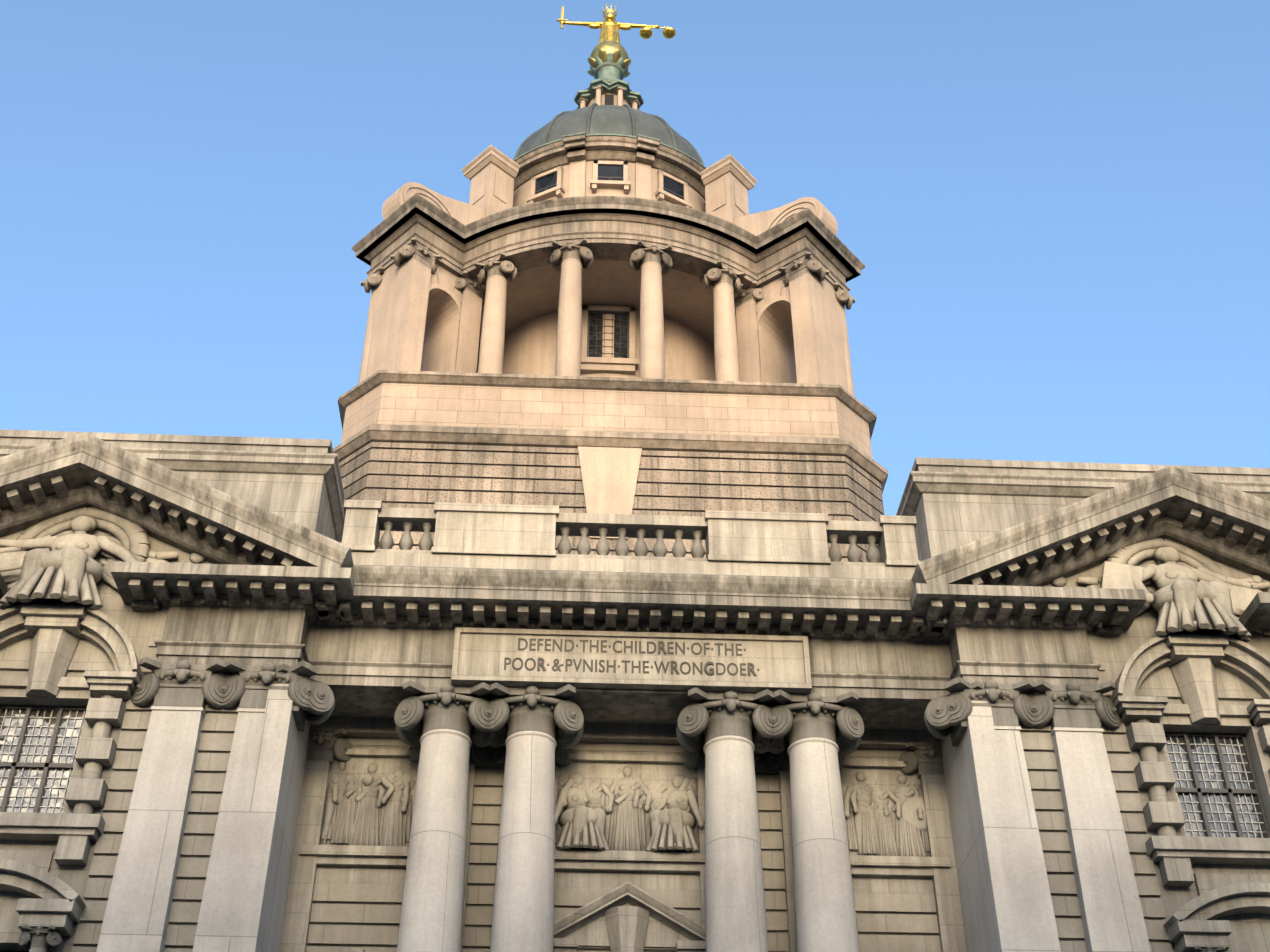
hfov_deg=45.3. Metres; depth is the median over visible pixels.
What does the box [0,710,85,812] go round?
window glass
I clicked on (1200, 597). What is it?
pediment sculpture
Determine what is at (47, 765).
wing window frames
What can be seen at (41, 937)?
wing brackets
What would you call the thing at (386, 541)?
parapet balusters
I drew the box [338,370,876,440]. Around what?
tower plinth cap
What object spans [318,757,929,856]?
relief sculpture panels
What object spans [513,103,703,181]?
tower dome
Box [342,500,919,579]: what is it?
parapet balustrade
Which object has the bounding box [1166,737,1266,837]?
window glass
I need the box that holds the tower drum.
[477,160,714,380]
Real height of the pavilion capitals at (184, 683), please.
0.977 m
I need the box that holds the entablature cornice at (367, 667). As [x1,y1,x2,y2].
[0,561,1269,725]
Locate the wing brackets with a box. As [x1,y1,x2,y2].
[19,925,1225,951]
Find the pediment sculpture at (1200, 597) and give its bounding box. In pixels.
[0,507,1269,642]
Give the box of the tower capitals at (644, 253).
[361,238,854,315]
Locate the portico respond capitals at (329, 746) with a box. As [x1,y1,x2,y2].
[278,664,982,777]
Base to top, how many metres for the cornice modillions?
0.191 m
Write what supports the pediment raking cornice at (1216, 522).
on the entablature cornice at (367, 667)
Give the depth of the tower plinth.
47.70 m
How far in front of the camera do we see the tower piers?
52.24 m
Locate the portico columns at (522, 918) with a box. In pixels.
[397,729,859,951]
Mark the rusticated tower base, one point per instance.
(428, 476)
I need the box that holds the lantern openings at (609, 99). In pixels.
[605,94,613,104]
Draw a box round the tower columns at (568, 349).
[358,258,854,396]
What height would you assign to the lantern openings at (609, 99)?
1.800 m
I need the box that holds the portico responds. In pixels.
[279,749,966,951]
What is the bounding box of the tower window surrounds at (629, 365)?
[526,160,705,374]
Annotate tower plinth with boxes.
[341,383,871,457]
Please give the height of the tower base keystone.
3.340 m
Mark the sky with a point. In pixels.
(1056, 213)
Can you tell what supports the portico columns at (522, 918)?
on the ground storey
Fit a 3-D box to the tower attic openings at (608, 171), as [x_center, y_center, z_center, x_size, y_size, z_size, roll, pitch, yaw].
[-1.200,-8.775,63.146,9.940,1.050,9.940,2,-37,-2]
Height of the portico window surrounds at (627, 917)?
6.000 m
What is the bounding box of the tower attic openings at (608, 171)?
[535,165,683,199]
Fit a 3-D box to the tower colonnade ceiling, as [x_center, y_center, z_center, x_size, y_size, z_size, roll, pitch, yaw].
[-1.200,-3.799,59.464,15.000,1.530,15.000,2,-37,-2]
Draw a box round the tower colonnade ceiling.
[476,260,737,372]
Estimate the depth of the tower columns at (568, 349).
50.95 m
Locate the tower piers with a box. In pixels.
[362,258,851,391]
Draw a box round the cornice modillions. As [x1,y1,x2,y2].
[128,578,1128,639]
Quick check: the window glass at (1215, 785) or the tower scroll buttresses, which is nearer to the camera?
the window glass at (1215, 785)
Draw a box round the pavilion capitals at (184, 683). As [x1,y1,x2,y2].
[131,657,1120,730]
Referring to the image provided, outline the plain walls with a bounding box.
[0,593,1269,951]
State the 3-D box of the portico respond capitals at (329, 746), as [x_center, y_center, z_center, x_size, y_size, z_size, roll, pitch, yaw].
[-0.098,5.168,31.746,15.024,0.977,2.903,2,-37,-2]
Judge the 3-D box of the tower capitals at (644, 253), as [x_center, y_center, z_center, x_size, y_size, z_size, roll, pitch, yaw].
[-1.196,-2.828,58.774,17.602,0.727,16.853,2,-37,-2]
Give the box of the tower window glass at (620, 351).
[589,313,626,357]
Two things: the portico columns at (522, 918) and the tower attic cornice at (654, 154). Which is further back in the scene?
the tower attic cornice at (654, 154)
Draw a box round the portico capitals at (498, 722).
[394,680,863,755]
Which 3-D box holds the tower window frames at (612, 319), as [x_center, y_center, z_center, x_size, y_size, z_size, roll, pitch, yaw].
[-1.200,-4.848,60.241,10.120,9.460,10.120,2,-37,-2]
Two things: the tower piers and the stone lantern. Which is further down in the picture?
the tower piers
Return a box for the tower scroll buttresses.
[382,145,837,235]
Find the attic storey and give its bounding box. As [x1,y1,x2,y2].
[0,429,1269,561]
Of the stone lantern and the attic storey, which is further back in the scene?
the stone lantern
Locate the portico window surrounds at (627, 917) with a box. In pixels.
[333,882,705,951]
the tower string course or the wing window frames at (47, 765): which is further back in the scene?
the tower string course
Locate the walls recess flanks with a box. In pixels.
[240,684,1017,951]
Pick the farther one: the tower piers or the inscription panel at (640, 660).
the tower piers
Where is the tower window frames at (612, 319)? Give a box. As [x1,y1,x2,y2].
[535,176,683,357]
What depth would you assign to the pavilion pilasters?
28.75 m
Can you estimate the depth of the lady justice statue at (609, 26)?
72.38 m
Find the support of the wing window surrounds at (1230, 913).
on the side ranges of the court
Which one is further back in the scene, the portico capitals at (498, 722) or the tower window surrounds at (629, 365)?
the tower window surrounds at (629, 365)
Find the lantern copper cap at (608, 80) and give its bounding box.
[574,66,643,109]
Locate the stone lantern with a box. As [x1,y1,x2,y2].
[578,86,639,162]
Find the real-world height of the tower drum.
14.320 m
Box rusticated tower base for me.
[339,442,883,562]
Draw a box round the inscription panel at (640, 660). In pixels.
[451,627,811,693]
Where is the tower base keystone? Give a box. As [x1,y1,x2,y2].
[578,446,641,539]
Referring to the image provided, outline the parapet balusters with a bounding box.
[379,521,880,562]
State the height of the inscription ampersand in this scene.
0.297 m
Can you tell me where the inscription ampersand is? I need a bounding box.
[552,659,561,671]
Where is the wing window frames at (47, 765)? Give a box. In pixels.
[0,704,1269,837]
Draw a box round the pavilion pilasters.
[96,706,1150,951]
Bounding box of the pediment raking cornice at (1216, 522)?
[0,432,1269,638]
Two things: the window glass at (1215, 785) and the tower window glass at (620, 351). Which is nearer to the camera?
the window glass at (1215, 785)
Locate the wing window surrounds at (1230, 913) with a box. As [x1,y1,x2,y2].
[0,529,1269,951]
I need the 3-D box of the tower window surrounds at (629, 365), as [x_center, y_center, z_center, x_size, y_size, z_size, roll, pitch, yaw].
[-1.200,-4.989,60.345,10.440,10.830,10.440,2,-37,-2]
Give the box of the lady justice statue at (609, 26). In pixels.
[557,3,675,44]
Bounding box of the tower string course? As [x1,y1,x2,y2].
[333,424,887,493]
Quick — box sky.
[0,0,1269,515]
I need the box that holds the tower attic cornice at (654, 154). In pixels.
[514,134,705,200]
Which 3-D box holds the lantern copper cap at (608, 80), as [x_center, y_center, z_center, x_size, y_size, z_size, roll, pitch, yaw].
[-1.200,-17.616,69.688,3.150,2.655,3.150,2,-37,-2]

